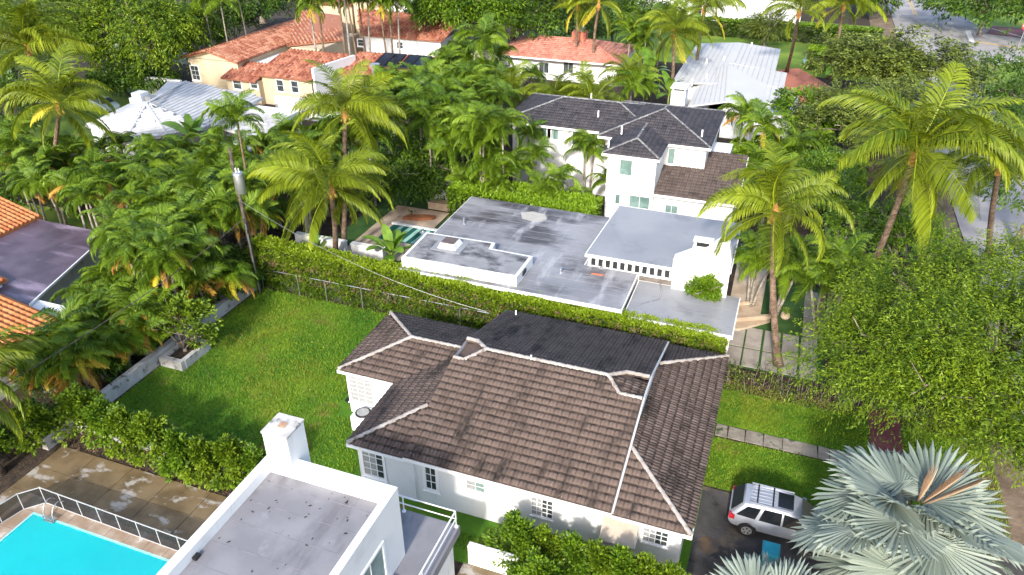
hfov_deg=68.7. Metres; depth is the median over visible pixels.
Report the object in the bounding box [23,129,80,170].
areca palm
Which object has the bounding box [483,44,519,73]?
areca palm
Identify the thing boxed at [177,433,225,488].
rounded shrub
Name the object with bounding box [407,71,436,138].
areca palm
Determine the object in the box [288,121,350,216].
areca palm
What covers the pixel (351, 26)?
slender palm
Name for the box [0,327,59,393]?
areca palm
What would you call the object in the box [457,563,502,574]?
patio
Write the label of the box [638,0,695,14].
building
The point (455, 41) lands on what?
areca palm
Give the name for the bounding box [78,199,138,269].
areca palm
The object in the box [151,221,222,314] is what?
areca palm
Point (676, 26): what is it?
coconut palm
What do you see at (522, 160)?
christmas palm
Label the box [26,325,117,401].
areca palm
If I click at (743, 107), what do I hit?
christmas palm
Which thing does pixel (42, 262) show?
house
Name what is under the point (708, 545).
puddle
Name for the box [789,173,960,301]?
broadleaf tree
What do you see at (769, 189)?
coconut palm
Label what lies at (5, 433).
rounded shrub
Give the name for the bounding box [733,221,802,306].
clump palm
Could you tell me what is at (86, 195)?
areca palm
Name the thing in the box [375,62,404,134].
areca palm
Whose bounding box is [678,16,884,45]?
hedge
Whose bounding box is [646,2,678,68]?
areca palm
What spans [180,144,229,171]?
areca palm
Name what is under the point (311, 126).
areca palm
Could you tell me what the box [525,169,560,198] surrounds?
christmas palm
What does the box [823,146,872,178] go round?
areca palm
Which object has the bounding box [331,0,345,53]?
slender palm
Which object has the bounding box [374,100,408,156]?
areca palm
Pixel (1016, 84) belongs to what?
broadleaf tree
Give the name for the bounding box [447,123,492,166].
christmas palm
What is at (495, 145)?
areca palm
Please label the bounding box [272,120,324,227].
areca palm
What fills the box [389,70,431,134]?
areca palm
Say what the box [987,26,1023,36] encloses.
driveway
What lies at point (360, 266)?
power line
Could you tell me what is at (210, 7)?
slender palm
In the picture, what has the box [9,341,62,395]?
areca palm
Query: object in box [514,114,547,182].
christmas palm
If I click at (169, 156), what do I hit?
areca palm
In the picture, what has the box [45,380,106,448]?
rounded shrub
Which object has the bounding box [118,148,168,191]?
areca palm
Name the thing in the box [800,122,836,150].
areca palm
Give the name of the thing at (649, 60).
banana plant
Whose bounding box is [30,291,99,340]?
areca palm
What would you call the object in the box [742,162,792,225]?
areca palm
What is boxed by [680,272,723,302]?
shrub
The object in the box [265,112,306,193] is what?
areca palm
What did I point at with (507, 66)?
areca palm
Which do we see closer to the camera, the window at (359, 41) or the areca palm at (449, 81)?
the areca palm at (449, 81)
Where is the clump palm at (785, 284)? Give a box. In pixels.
[742,232,825,314]
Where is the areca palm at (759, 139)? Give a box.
[750,123,791,150]
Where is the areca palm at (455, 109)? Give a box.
[439,97,488,165]
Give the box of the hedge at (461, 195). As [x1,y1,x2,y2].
[445,172,602,218]
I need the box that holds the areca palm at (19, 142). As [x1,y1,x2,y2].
[0,134,58,198]
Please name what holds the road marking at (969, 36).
on the road at (957, 26)
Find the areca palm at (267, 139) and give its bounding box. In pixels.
[249,130,277,159]
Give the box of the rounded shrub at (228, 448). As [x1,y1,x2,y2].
[204,432,251,491]
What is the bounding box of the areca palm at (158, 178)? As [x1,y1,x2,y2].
[143,176,194,193]
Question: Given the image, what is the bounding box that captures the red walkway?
[868,404,908,505]
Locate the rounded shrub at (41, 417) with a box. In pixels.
[0,397,69,457]
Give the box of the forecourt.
[727,280,823,383]
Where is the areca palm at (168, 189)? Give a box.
[137,178,188,209]
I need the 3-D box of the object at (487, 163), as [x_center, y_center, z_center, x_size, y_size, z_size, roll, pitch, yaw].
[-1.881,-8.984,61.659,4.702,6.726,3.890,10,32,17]
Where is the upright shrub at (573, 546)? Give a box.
[544,529,594,574]
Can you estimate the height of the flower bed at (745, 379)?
0.001 m
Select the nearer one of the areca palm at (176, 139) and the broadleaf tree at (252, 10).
the areca palm at (176, 139)
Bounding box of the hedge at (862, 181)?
[729,135,867,210]
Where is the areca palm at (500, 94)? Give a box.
[476,79,524,108]
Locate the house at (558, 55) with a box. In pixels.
[501,26,635,83]
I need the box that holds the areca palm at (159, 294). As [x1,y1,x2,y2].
[136,281,188,348]
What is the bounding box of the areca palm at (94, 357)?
[47,329,111,389]
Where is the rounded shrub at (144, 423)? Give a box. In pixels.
[117,409,178,468]
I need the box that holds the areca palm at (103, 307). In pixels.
[70,285,114,320]
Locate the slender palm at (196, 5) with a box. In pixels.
[186,0,225,44]
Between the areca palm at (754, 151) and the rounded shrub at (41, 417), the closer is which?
the rounded shrub at (41, 417)
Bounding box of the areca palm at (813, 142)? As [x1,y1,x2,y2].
[777,128,825,154]
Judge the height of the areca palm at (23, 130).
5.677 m
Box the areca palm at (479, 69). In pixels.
[449,62,494,95]
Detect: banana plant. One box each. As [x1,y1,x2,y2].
[161,114,210,141]
[303,230,332,250]
[361,224,412,261]
[626,47,670,99]
[656,70,682,104]
[817,50,842,93]
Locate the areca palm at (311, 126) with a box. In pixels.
[305,112,354,185]
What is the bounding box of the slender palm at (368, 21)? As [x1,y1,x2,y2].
[346,0,382,51]
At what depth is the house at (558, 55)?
98.77 m
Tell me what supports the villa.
on the ground at (324, 228)
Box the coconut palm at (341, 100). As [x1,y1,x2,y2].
[291,59,408,212]
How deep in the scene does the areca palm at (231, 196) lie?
50.84 m
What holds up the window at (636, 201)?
in the house at (674, 159)
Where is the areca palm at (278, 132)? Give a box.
[261,128,296,207]
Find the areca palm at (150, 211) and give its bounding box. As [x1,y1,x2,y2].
[105,204,177,233]
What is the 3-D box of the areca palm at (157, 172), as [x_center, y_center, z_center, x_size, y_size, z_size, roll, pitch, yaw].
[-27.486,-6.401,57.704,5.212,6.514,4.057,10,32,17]
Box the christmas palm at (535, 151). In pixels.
[517,135,556,182]
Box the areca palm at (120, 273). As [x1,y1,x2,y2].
[110,259,164,287]
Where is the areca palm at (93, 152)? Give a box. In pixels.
[68,147,122,219]
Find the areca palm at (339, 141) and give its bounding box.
[334,122,362,191]
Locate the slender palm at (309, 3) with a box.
[288,0,324,50]
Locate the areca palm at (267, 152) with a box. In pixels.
[245,146,277,184]
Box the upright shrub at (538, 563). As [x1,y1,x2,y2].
[503,545,564,574]
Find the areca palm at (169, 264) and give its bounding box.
[129,227,200,294]
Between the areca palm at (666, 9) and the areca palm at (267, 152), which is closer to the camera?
the areca palm at (267, 152)
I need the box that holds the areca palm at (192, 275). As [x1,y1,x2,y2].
[177,250,212,299]
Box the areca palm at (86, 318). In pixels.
[55,301,109,339]
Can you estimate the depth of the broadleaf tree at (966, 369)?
34.16 m
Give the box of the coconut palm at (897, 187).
[857,146,950,254]
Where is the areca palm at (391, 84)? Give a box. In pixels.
[372,64,405,151]
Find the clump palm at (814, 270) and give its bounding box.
[776,245,881,334]
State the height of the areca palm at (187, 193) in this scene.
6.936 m
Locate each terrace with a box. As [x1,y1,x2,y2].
[731,246,767,313]
[734,301,770,330]
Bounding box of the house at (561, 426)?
[337,309,728,564]
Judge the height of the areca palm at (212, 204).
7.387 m
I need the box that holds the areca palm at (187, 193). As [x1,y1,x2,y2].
[153,188,202,226]
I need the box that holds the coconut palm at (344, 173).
[247,118,393,254]
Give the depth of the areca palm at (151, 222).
47.56 m
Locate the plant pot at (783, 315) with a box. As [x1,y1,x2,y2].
[780,307,793,319]
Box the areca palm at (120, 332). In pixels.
[77,310,155,366]
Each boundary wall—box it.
[40,287,255,450]
[73,422,247,478]
[145,77,181,94]
[273,95,348,120]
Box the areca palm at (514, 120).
[482,104,532,172]
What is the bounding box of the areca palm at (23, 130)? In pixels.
[0,115,37,144]
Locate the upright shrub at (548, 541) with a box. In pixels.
[513,522,567,574]
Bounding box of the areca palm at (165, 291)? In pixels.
[132,267,190,326]
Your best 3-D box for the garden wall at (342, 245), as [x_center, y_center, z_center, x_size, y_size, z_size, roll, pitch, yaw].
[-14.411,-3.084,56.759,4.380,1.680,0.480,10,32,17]
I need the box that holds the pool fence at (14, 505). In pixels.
[0,487,187,550]
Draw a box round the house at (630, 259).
[398,196,740,354]
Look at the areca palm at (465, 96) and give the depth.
63.84 m
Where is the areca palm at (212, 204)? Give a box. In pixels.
[170,183,237,252]
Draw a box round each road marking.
[965,30,974,41]
[975,41,1015,47]
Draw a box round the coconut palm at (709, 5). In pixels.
[678,0,746,59]
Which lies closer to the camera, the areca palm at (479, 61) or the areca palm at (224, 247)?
the areca palm at (224, 247)
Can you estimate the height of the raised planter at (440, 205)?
0.680 m
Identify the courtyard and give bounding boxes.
[348,205,450,260]
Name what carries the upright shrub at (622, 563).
on the lawn at (475, 526)
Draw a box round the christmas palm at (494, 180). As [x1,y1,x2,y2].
[480,172,515,197]
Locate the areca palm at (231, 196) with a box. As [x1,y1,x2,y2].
[204,188,271,275]
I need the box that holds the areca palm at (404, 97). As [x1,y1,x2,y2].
[394,77,443,181]
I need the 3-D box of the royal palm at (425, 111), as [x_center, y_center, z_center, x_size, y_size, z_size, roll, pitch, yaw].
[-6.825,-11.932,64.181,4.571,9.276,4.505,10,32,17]
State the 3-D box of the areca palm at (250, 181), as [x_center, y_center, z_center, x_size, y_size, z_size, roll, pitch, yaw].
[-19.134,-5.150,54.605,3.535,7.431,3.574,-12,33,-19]
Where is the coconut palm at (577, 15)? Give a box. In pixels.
[551,0,601,46]
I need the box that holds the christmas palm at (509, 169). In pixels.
[484,158,524,189]
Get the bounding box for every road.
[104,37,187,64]
[888,0,1023,412]
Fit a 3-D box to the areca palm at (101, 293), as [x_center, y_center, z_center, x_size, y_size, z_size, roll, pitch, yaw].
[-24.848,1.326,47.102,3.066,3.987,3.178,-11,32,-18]
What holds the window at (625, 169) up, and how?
in the house at (674, 159)
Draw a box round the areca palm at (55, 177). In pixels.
[42,165,88,228]
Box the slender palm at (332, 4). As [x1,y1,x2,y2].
[297,0,340,51]
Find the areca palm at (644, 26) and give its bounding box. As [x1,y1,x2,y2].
[625,20,663,71]
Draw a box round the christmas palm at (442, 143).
[423,134,475,176]
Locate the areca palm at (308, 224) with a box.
[267,170,322,232]
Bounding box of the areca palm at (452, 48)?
[427,44,462,71]
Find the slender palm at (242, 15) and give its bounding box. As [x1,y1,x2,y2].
[237,0,258,34]
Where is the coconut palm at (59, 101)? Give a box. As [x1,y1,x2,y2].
[0,41,116,159]
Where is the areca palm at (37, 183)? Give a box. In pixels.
[22,162,72,224]
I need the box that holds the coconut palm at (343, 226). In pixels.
[302,145,397,239]
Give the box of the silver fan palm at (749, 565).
[705,550,820,574]
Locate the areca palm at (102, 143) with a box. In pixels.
[80,131,126,155]
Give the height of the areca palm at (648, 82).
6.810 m
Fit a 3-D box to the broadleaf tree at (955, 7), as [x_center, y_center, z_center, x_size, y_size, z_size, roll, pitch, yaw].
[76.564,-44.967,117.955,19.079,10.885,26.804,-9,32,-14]
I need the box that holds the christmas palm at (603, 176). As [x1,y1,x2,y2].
[585,164,606,207]
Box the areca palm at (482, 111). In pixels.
[451,100,509,181]
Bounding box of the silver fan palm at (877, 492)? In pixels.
[787,440,1023,574]
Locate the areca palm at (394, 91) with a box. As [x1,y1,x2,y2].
[390,85,417,151]
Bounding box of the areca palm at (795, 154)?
[764,151,799,187]
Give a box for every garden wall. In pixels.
[294,231,347,251]
[350,241,385,260]
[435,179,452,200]
[467,541,518,574]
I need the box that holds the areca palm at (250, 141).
[230,129,265,153]
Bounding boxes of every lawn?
[0,77,159,148]
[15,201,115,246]
[82,288,723,574]
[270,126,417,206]
[338,190,447,262]
[540,6,880,82]
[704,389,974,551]
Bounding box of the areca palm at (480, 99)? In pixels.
[450,87,495,163]
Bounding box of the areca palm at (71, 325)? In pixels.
[20,320,92,377]
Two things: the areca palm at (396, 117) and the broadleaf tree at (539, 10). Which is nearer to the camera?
the areca palm at (396, 117)
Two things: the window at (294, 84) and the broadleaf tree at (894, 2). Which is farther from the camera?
the broadleaf tree at (894, 2)
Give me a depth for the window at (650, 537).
31.40 m
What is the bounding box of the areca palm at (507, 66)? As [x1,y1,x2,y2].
[490,65,521,111]
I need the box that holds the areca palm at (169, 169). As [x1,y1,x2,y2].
[156,165,191,195]
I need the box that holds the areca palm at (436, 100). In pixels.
[405,83,452,166]
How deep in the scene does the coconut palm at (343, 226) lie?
52.76 m
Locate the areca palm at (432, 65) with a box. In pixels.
[418,57,445,79]
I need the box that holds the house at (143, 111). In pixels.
[85,80,301,161]
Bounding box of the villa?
[180,0,460,105]
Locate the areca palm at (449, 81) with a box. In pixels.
[416,71,465,170]
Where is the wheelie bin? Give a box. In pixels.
[760,540,780,564]
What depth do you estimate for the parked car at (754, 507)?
33.41 m
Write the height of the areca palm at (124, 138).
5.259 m
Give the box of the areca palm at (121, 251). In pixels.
[98,218,158,278]
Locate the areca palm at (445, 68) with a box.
[432,64,474,84]
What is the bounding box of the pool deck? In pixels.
[0,446,226,559]
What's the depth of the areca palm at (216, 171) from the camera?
57.80 m
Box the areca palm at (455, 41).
[445,36,476,56]
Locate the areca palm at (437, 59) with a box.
[428,53,457,85]
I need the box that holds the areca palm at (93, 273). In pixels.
[69,257,137,293]
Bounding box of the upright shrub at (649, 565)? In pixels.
[628,550,665,574]
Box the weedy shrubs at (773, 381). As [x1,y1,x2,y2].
[723,357,939,425]
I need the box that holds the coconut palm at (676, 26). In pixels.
[633,0,712,104]
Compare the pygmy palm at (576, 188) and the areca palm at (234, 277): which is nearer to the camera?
the areca palm at (234, 277)
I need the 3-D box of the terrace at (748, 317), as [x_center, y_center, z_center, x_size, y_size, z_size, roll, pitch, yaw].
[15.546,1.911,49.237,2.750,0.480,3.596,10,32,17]
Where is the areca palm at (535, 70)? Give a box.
[518,59,546,89]
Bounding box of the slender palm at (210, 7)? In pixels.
[197,0,240,41]
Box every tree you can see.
[0,0,143,74]
[0,44,87,142]
[0,153,134,210]
[10,279,242,400]
[67,0,231,79]
[70,52,184,100]
[147,290,222,351]
[174,0,306,48]
[216,185,294,293]
[260,141,452,216]
[338,115,477,199]
[399,0,528,37]
[465,0,612,41]
[528,0,688,41]
[739,2,796,46]
[754,112,903,163]
[757,220,1023,494]
[766,82,846,140]
[787,73,1023,157]
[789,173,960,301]
[794,147,890,310]
[798,23,1010,99]
[805,0,904,15]
[909,0,1023,35]
[951,41,1023,129]
[955,146,1023,246]
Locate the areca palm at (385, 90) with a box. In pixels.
[355,88,401,184]
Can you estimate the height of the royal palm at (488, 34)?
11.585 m
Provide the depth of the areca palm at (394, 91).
71.15 m
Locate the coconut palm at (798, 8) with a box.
[761,0,828,72]
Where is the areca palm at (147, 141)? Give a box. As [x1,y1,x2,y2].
[124,133,175,160]
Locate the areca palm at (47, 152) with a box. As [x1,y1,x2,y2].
[19,145,70,210]
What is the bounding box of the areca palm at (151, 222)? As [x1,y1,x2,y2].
[130,211,197,239]
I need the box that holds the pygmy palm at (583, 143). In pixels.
[562,128,607,191]
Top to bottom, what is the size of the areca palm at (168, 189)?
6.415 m
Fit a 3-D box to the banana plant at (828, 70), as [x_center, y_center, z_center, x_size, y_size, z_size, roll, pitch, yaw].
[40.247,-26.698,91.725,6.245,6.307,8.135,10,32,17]
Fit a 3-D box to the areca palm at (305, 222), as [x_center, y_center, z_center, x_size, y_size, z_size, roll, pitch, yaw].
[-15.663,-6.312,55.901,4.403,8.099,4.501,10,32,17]
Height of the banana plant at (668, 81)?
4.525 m
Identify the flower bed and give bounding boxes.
[0,431,235,496]
[723,372,965,437]
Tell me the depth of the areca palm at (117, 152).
62.43 m
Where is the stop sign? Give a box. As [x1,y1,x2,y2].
[1013,24,1023,58]
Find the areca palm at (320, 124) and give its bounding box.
[315,110,363,154]
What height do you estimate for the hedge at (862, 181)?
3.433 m
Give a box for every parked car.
[88,95,120,114]
[726,482,830,554]
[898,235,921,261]
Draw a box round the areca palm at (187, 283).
[166,269,207,301]
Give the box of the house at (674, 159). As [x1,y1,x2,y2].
[508,93,748,221]
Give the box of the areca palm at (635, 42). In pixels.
[620,35,653,55]
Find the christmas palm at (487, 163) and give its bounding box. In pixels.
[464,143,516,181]
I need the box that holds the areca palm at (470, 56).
[453,47,477,62]
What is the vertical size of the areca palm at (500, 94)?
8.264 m
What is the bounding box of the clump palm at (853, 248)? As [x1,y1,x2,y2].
[801,232,895,333]
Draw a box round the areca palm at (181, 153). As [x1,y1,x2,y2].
[164,147,212,174]
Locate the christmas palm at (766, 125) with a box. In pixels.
[735,97,796,154]
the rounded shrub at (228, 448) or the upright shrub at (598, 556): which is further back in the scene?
the rounded shrub at (228, 448)
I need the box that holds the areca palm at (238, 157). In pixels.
[210,151,256,166]
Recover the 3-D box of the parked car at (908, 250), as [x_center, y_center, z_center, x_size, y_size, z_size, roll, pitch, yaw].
[30.061,-2.904,56.379,1.856,1.485,4.500,13,33,21]
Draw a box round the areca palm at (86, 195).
[58,176,116,247]
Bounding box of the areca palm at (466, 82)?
[445,74,480,159]
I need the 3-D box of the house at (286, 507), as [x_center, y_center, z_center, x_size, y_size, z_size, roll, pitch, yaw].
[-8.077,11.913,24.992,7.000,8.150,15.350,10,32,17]
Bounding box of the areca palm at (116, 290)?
[105,279,159,300]
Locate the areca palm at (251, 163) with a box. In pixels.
[219,157,271,222]
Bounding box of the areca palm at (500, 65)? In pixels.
[477,61,519,92]
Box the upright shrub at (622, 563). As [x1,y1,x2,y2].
[593,543,638,574]
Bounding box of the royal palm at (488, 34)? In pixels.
[451,13,509,103]
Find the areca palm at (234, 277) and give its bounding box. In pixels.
[203,257,257,301]
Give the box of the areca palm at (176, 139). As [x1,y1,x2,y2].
[161,132,202,156]
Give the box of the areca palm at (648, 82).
[640,62,664,101]
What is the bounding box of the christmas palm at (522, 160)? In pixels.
[504,145,536,181]
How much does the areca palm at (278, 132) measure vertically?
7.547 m
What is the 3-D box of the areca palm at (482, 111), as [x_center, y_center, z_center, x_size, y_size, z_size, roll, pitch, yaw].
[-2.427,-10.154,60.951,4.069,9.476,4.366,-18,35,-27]
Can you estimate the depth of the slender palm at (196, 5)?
92.78 m
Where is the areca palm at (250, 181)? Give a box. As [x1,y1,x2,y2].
[218,166,267,235]
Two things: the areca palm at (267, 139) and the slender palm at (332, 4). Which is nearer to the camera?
the areca palm at (267, 139)
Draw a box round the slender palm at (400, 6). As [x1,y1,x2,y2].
[372,0,407,52]
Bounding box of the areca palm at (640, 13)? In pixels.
[628,3,652,62]
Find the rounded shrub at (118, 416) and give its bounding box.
[93,404,147,459]
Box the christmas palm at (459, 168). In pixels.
[443,161,479,194]
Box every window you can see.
[189,64,201,81]
[232,81,242,90]
[249,81,258,89]
[275,79,285,92]
[290,80,300,94]
[346,375,375,407]
[357,38,363,47]
[359,450,387,483]
[361,541,388,574]
[396,41,403,49]
[422,466,440,495]
[466,478,484,493]
[529,496,553,522]
[538,62,549,73]
[541,128,551,139]
[547,128,558,141]
[562,62,573,73]
[613,193,620,205]
[617,158,633,177]
[628,194,650,209]
[640,527,668,549]
[664,204,677,213]
[666,147,675,165]
[734,4,743,14]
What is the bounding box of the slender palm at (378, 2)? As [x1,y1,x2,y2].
[361,0,397,52]
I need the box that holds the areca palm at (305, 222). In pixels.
[261,151,309,232]
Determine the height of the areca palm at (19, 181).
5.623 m
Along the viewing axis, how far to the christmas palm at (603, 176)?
63.24 m
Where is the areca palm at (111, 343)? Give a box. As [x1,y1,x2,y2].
[70,326,133,379]
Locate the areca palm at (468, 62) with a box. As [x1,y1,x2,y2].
[439,60,473,79]
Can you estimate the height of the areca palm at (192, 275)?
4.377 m
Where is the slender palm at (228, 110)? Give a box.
[200,87,265,220]
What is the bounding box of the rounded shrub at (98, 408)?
[71,395,121,449]
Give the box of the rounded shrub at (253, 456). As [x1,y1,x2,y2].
[229,442,266,486]
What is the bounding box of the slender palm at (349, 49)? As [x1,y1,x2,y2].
[344,0,350,55]
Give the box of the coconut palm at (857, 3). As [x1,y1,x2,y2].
[807,0,887,78]
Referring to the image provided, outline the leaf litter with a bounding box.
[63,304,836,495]
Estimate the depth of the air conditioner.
39.82 m
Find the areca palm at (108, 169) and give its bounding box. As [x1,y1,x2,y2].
[66,160,131,205]
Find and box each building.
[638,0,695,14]
[701,0,804,23]
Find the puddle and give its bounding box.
[697,535,718,554]
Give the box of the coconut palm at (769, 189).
[696,138,854,367]
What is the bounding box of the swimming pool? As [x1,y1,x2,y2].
[0,512,168,574]
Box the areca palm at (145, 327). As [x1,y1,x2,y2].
[107,307,173,355]
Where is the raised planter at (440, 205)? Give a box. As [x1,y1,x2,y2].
[428,199,449,210]
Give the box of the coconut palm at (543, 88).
[524,67,582,99]
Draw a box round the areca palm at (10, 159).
[0,146,33,211]
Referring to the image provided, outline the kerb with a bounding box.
[948,6,1023,37]
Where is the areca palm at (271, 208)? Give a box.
[227,195,286,237]
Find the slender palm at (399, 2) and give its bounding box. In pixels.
[383,0,413,53]
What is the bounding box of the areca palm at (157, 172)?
[114,162,176,191]
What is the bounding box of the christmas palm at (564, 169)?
[542,162,582,191]
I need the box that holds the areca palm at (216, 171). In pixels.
[212,165,240,233]
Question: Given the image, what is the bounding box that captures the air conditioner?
[350,406,370,430]
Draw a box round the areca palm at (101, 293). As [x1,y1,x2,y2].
[86,275,135,310]
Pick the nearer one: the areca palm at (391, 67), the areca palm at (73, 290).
the areca palm at (73, 290)
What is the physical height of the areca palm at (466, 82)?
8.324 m
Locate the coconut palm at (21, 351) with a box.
[0,323,49,477]
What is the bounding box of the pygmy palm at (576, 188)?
[567,179,592,194]
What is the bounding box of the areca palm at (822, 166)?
[789,154,831,202]
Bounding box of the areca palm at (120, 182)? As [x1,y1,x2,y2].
[109,165,149,191]
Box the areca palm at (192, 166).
[175,158,221,235]
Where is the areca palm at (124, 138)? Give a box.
[101,130,136,157]
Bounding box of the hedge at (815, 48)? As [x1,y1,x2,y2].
[804,44,879,74]
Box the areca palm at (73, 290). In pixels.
[50,277,118,317]
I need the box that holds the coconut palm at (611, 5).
[566,0,622,53]
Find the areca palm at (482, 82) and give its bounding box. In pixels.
[469,74,510,111]
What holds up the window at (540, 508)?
in the house at (561, 426)
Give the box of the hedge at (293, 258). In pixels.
[245,232,729,354]
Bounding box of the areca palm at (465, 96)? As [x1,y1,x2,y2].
[439,88,479,162]
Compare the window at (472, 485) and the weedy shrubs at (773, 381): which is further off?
the weedy shrubs at (773, 381)
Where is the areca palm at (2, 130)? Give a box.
[0,128,14,166]
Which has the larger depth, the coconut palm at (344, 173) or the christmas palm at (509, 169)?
the christmas palm at (509, 169)
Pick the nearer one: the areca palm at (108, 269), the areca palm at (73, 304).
the areca palm at (73, 304)
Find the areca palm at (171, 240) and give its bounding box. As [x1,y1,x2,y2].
[130,224,196,328]
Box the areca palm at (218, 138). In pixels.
[198,125,238,152]
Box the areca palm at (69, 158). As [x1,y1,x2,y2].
[42,141,84,172]
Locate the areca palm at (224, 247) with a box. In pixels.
[193,243,240,303]
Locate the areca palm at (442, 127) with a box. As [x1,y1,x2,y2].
[423,118,462,169]
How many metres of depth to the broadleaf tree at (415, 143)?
67.40 m
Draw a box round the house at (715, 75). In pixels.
[670,42,798,140]
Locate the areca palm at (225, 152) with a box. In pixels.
[210,146,252,167]
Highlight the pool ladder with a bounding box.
[42,497,63,522]
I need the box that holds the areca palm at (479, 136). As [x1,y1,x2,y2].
[453,106,512,181]
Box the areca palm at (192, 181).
[168,165,227,234]
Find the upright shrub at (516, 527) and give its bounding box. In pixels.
[481,508,538,569]
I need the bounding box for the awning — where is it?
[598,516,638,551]
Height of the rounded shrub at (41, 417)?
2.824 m
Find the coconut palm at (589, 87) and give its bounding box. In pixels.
[559,59,631,101]
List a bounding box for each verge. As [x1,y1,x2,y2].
[867,0,1023,565]
[945,0,1023,27]
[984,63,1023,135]
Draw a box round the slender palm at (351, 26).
[334,0,356,55]
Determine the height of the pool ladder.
0.870 m
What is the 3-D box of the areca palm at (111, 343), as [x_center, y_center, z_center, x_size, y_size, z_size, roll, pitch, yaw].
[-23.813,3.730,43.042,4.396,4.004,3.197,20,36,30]
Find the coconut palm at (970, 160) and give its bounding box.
[921,109,1023,252]
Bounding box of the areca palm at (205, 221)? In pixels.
[157,203,232,239]
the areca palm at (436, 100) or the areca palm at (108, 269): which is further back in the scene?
the areca palm at (436, 100)
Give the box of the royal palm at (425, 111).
[399,97,451,195]
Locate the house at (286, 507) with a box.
[156,412,459,574]
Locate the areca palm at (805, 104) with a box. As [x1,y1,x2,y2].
[786,103,832,132]
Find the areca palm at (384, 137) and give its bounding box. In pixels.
[347,124,393,198]
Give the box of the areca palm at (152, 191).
[125,180,179,210]
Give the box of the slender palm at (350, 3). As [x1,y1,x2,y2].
[336,0,374,51]
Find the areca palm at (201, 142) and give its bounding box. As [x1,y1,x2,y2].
[184,133,224,167]
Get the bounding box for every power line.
[0,226,243,344]
[5,219,243,383]
[241,201,483,310]
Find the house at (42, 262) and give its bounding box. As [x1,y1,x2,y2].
[0,196,101,400]
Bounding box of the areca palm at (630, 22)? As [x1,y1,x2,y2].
[609,12,644,60]
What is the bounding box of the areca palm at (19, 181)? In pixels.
[0,156,57,220]
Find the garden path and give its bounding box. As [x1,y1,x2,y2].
[714,423,862,462]
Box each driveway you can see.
[686,486,1023,574]
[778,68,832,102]
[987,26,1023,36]
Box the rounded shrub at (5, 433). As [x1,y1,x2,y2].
[0,424,17,454]
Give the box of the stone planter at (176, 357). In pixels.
[159,337,210,370]
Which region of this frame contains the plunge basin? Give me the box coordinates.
[378,222,436,244]
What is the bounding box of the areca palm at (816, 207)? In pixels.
[800,170,842,210]
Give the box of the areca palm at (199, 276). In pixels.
[164,255,228,301]
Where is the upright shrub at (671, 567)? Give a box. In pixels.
[658,559,690,574]
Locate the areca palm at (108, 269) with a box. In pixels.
[91,265,135,297]
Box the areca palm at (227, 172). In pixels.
[189,167,243,243]
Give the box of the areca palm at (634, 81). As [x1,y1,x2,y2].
[612,69,651,100]
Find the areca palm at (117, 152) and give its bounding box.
[83,144,131,208]
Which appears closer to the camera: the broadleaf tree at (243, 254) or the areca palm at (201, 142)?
the broadleaf tree at (243, 254)
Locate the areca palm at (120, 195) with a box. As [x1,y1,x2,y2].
[102,178,152,209]
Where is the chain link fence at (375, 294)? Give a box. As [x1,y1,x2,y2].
[260,269,498,326]
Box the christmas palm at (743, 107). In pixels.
[717,91,769,144]
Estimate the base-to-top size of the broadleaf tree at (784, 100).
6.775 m
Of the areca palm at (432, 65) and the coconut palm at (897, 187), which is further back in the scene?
the areca palm at (432, 65)
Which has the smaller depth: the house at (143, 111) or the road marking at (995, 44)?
the house at (143, 111)
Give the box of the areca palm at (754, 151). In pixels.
[735,142,783,165]
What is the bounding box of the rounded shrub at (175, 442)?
[148,427,194,482]
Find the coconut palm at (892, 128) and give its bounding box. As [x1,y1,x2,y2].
[817,59,1023,313]
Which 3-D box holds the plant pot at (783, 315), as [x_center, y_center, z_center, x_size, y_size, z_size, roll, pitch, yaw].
[18.006,1.727,49.266,1.000,0.750,0.998,10,32,17]
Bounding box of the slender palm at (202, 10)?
[166,0,215,49]
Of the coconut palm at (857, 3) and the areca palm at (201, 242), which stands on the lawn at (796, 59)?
the coconut palm at (857, 3)
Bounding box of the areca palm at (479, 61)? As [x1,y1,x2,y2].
[466,57,496,80]
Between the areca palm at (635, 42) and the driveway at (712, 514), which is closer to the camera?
the driveway at (712, 514)
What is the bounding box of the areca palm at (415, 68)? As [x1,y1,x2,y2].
[393,61,431,136]
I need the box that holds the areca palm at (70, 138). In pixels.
[58,124,105,165]
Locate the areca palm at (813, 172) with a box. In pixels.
[782,168,819,225]
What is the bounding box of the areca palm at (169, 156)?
[145,148,184,170]
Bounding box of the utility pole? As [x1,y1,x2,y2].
[227,147,261,293]
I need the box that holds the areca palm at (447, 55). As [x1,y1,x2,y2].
[435,45,463,99]
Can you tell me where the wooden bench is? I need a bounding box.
[403,214,435,220]
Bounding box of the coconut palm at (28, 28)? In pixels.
[0,0,97,121]
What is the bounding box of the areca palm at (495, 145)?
[459,137,510,174]
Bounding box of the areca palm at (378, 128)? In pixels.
[339,108,391,206]
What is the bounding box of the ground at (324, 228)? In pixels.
[0,0,1020,574]
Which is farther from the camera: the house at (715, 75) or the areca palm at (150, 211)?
the house at (715, 75)
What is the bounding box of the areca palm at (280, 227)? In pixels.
[242,161,297,230]
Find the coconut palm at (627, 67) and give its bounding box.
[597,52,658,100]
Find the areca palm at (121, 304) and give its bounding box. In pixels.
[96,287,164,355]
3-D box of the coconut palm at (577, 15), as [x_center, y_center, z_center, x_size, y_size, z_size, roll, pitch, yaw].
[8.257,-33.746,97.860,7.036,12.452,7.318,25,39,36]
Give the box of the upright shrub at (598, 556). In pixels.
[571,537,615,574]

